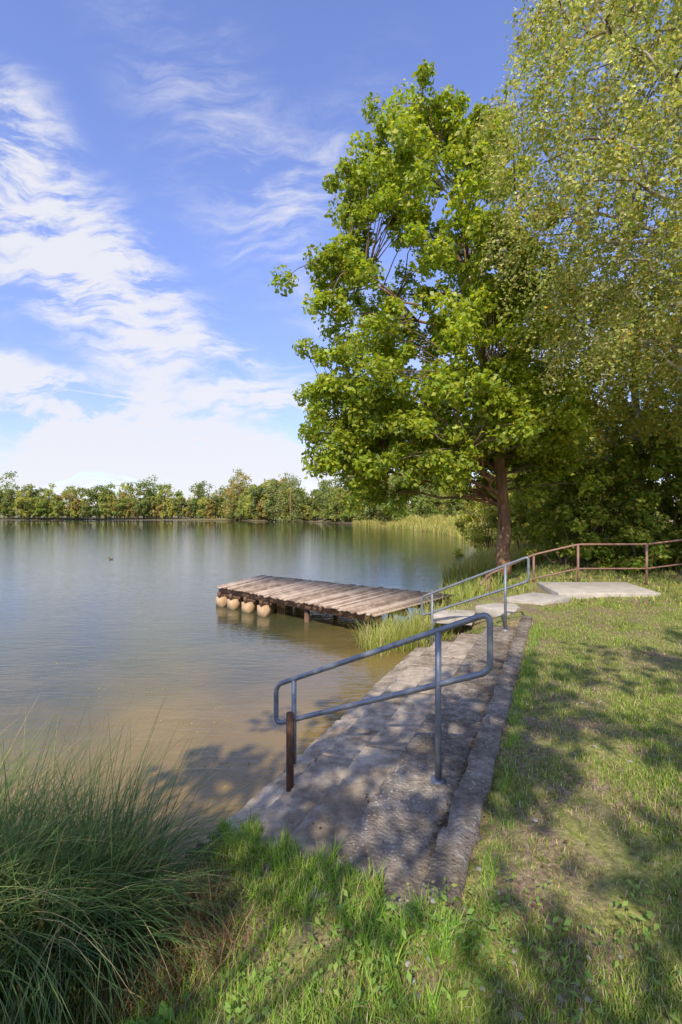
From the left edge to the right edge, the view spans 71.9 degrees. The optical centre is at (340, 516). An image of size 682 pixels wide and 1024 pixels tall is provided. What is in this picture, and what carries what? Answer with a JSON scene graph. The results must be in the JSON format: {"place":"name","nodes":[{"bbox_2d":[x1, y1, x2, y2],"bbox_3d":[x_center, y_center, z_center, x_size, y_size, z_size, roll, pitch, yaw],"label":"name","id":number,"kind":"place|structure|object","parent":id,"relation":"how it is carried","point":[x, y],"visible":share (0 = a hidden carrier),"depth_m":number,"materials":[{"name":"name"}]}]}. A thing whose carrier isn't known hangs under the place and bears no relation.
{"place":"outdoors","nodes":[
{"label":"outdoors","id":0,"kind":"place"},
{"bbox_2d":[0,520,480,890],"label":"lake water","id":1,"kind":"structure","parent":0,"point":[146,596],"depth_m":9.38,"materials":[{"name":"brown liquid"}]},
{"bbox_2d":[51,624,313,786],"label":"floating leaves","id":2,"kind":"object","parent":1,"relation":"on","point":[181,720],"visible":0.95,"depth_m":5.94,"materials":[{"name":"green plant"}]},
{"bbox_2d":[216,575,453,634],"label":"wooden jetty","id":3,"kind":"object","parent":1,"relation":"in","point":[357,602],"visible":0.9,"depth_m":12.30,"materials":[{"name":"brown wood"}]},
{"bbox_2d":[351,513,579,583],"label":"lakeside reeds","id":4,"kind":"object","parent":1,"relation":"on","point":[485,559],"visible":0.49,"depth_m":26.75,"materials":[{"name":"green plant"}]},
{"bbox_2d":[0,505,681,1023],"bbox_3d":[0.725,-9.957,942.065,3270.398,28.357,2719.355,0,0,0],"label":"ground","id":5,"kind":"structure","parent":0,"point":[600,843],"depth_m":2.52,"materials":[{"name":"green plant"}]},
{"bbox_2d":[48,992,188,1023],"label":"broadleaf weeds","id":6,"kind":"object","parent":5,"relation":"on","point":[163,1011],"visible":0.87,"depth_m":2.01,"materials":[{"name":"green plant"}]},
{"bbox_2d":[0,685,298,1023],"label":"sedge clump","id":7,"kind":"object","parent":5,"relation":"on","point":[55,903],"visible":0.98,"depth_m":2.44,"materials":[{"name":"green plant"}]},
{"bbox_2d":[0,467,309,519],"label":"distant trees","id":8,"kind":"object","parent":5,"relation":"on","point":[251,501],"visible":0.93,"depth_m":313.45,"materials":[{"name":"green plant"}]},
{"bbox_2d":[41,844,282,1023],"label":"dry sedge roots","id":9,"kind":"object","parent":5,"relation":"on","point":[226,933],"visible":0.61,"depth_m":2.35,"materials":[{"name":"green plant"}]},
{"bbox_2d":[0,835,425,1023],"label":"bank grass","id":10,"kind":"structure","parent":5,"relation":"on","point":[313,988],"depth_m":2.07,"materials":[{"name":"green plant"}]},
{"bbox_2d":[181,809,490,1023],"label":"tall grass fringe","id":11,"kind":"object","parent":5,"relation":"on","point":[442,944],"depth_m":2.13,"materials":[{"name":"green plant"}]},
{"bbox_2d":[205,625,515,918],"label":"concrete steps","id":12,"kind":"structure","parent":5,"relation":"on","point":[399,813],"depth_m":3.73,"materials":[{"name":"grey concrete"}]},
{"bbox_2d":[274,612,492,791],"bbox_3d":[0.213,1.571,3.543,1.811,1.857,0.105,0,0,28],"label":"metal handrail","id":13,"kind":"object","parent":12,"relation":"on","point":[291,719],"visible":0.97,"depth_m":3.43,"materials":[{"name":"metal"}]},
{"bbox_2d":[421,556,529,645],"bbox_3d":[2.203,1.546,7.893,1.811,1.807,0.105,0,0,28],"label":"metal handrail","id":14,"kind":"object","parent":12,"relation":"on","point":[504,589],"visible":0.95,"depth_m":7.75,"materials":[{"name":"metal"}]},
{"bbox_2d":[267,471,475,521],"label":"distant trees","id":15,"kind":"object","parent":5,"relation":"on","point":[324,503],"visible":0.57,"depth_m":180.28,"materials":[{"name":"green plant"}]},
{"bbox_2d":[348,591,485,657],"bbox_3d":[1.334,2.069,9.456,3.024,1.282,2.352,0,0,0],"label":"reed tuft","id":16,"kind":"object","parent":5,"relation":"on","point":[387,635],"visible":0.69,"depth_m":9.22,"materials":[{"name":"green plant"}]},
{"bbox_2d":[190,867,681,1023],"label":"plantain weeds","id":17,"kind":"object","parent":5,"relation":"on","point":[462,993],"visible":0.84,"depth_m":1.93,"materials":[{"name":"green plant"}]},
{"bbox_2d":[268,59,608,574],"bbox_3d":[3.044,-6.199,14.840,8.824,16.121,8.541,0,0,37],"label":"oak tree","id":18,"kind":"object","parent":5,"relation":"on","point":[377,434],"visible":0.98,"depth_m":13.33,"materials":[{"name":"green plant"}]},
{"bbox_2d":[229,700,676,1023],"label":"pebbles","id":19,"kind":"object","parent":5,"relation":"on","point":[407,962],"visible":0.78,"depth_m":1.82,"materials":[{"name":"grey stone"}]},
{"bbox_2d":[226,605,680,1002],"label":"fallen leaves","id":20,"kind":"object","parent":5,"relation":"on","point":[430,854],"visible":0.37,"depth_m":3.32,"materials":[{"name":"brown plant"}]},
{"bbox_2d":[408,568,507,614],"bbox_3d":[4.240,2.008,15.280,2.892,1.404,8.412,0,0,21],"label":"reed tuft","id":21,"kind":"object","parent":5,"relation":"on","point":[465,593],"visible":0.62,"depth_m":13.36,"materials":[{"name":"green plant"}]},
{"bbox_2d":[420,615,532,912],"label":"concrete curb","id":22,"kind":"structure","parent":5,"relation":"on","point":[459,837],"depth_m":2.90,"materials":[{"name":"grey concrete"}]},
{"bbox_2d":[455,619,546,927],"bbox_3d":[1.961,1.715,4.914,0.356,0.161,6.553,0,0,25],"label":"curb grass fringe","id":23,"kind":"object","parent":5,"relation":"on","point":[514,736],"visible":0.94,"depth_m":2.77,"materials":[{"name":"green plant"}]},
{"bbox_2d":[416,438,655,518],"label":"lakeside trees","id":24,"kind":"object","parent":5,"relation":"on","point":[429,505],"visible":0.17,"depth_m":92.15,"materials":[{"name":"green plant"}]},
{"bbox_2d":[433,582,660,625],"bbox_3d":[4.419,1.840,10.365,6.075,0.380,2.287,0,0,-22],"label":"concrete landing","id":25,"kind":"object","parent":5,"relation":"on","point":[557,591],"visible":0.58,"depth_m":10.10,"materials":[{"name":"grey concrete"}]},
{"bbox_2d":[412,525,681,647],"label":"lawn grass","id":26,"kind":"structure","parent":5,"relation":"on","point":[548,567],"depth_m":12.74,"materials":[{"name":"green plant"}]},
{"bbox_2d":[452,407,665,557],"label":"yellowing shrubs","id":27,"kind":"object","parent":5,"relation":"on","point":[520,528],"visible":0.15,"depth_m":23.73,"materials":[{"name":"green plant"}]},
{"bbox_2d":[463,0,681,431],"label":"birch tree","id":28,"kind":"object","parent":5,"relation":"on","point":[617,157],"visible":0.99,"depth_m":9.62,"materials":[{"name":"green plant"}]},
{"bbox_2d":[479,539,681,591],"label":"brown railing","id":29,"kind":"object","parent":5,"relation":"on","point":[646,568],"visible":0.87,"depth_m":11.99,"materials":[{"name":"metal"}]},
{"bbox_2d":[524,384,681,573],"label":"shrub thicket","id":30,"kind":"object","parent":5,"relation":"on","point":[632,521],"visible":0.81,"depth_m":14.88,"materials":[{"name":"green plant"}]},
{"bbox_2d":[524,201,681,499],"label":"birch tree","id":31,"kind":"object","parent":5,"relation":"on","point":[635,428],"visible":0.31,"depth_m":15.04,"materials":[{"name":"green plant"}]},
{"bbox_2d":[0,0,681,505],"label":"sky","id":32,"kind":"structure","parent":0,"point":[159,159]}
]}

